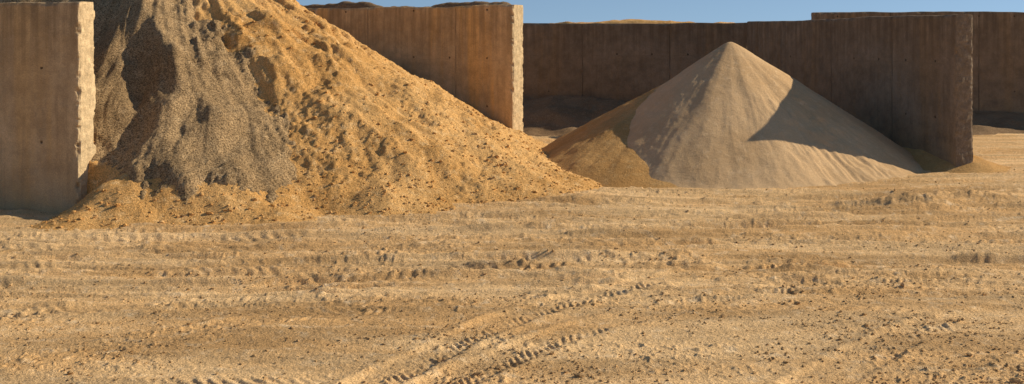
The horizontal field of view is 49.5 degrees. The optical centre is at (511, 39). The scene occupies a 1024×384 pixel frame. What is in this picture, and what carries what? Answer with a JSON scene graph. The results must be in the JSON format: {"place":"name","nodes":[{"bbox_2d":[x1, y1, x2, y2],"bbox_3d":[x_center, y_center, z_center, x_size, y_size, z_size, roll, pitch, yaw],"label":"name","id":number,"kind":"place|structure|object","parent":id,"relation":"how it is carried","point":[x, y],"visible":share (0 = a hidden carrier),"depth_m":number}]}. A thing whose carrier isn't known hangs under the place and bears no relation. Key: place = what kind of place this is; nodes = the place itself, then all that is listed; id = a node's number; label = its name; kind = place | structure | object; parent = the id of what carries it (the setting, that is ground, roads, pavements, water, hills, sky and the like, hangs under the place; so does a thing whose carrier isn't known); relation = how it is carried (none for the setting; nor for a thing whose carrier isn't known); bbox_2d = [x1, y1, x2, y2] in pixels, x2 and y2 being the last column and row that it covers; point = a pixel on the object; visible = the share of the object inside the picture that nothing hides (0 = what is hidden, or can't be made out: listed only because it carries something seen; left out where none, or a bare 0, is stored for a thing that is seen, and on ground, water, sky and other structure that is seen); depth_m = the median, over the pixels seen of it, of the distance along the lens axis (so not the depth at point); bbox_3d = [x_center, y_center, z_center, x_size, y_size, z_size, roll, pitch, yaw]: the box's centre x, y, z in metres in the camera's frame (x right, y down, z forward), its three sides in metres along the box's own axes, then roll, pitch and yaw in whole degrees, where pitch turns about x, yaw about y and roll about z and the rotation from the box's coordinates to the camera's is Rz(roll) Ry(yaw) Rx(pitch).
{"place":"outdoors","nodes":[
{"label":"outdoors","id":0,"kind":"place"},
{"bbox_2d":[0,133,1023,383],"bbox_3d":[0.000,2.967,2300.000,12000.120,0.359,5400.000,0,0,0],"label":"ground","id":1,"kind":"structure","parent":0,"point":[626,221],"depth_m":13.26},
{"bbox_2d":[0,2,95,213],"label":"concrete wall","id":2,"kind":"structure","parent":1,"relation":"on","point":[47,107],"depth_m":19.46},
{"bbox_2d":[0,0,296,204],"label":"gravel pile","id":3,"kind":"object","parent":1,"relation":"on","point":[180,105],"visible":0.68,"depth_m":20.76},
{"bbox_2d":[31,0,602,230],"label":"sand pile","id":4,"kind":"object","parent":1,"relation":"on","point":[266,72],"visible":0.59,"depth_m":21.23},
{"bbox_2d":[30,0,600,231],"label":"sand clods","id":5,"kind":"object","parent":4,"relation":"on","point":[282,203],"visible":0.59,"depth_m":20.55},
{"bbox_2d":[306,4,522,130],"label":"concrete wall","id":6,"kind":"structure","parent":1,"relation":"on","point":[472,55],"depth_m":30.35},
{"bbox_2d":[301,1,511,7],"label":"soil ridge","id":7,"kind":"structure","parent":6,"relation":"on","point":[345,4],"depth_m":32.05},
{"bbox_2d":[0,169,1023,383],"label":"ground stones","id":8,"kind":"object","parent":1,"relation":"on","point":[1017,380],"visible":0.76,"depth_m":11.31},
{"bbox_2d":[522,95,625,136],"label":"soil bank","id":9,"kind":"structure","parent":1,"relation":"on","point":[558,115],"depth_m":36.10},
{"bbox_2d":[542,85,681,187],"bbox_3d":[4.120,2.030,27.140,8.000,2.045,9.640,0,0,0],"label":"sand pile","id":10,"kind":"object","parent":1,"relation":"on","point":[598,149],"visible":0.34,"depth_m":24.50},
{"bbox_2d":[522,22,746,101],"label":"concrete wall","id":11,"kind":"structure","parent":1,"relation":"on","point":[626,62],"depth_m":37.69},
{"bbox_2d":[559,19,733,23],"bbox_3d":[4.290,1.326,43.490,20.300,4.188,14.980,0,0,0],"label":"sand pile","id":12,"kind":"object","parent":1,"relation":"on","point":[633,21],"visible":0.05,"depth_m":39.62},
{"bbox_2d":[627,42,922,188],"bbox_3d":[5.460,1.556,27.010,9.780,2.995,9.660,0,0,0],"label":"sand pile","id":13,"kind":"object","parent":1,"relation":"on","point":[730,115],"visible":0.88,"depth_m":24.48},
{"bbox_2d":[747,14,972,166],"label":"concrete wall","id":14,"kind":"structure","parent":1,"relation":"on","point":[904,81],"depth_m":27.47},
{"bbox_2d":[811,11,1023,113],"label":"concrete wall","id":15,"kind":"structure","parent":1,"relation":"on","point":[998,60],"depth_m":38.23},
{"bbox_2d":[903,147,1011,172],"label":"soil bank","id":16,"kind":"structure","parent":1,"relation":"on","point":[925,160],"depth_m":25.18},
{"bbox_2d":[972,111,1023,134],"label":"soil bank","id":17,"kind":"structure","parent":1,"relation":"on","point":[992,123],"depth_m":36.65},
{"bbox_2d":[296,0,1023,22],"label":"sky","id":18,"kind":"structure","parent":0,"point":[534,11]}
]}

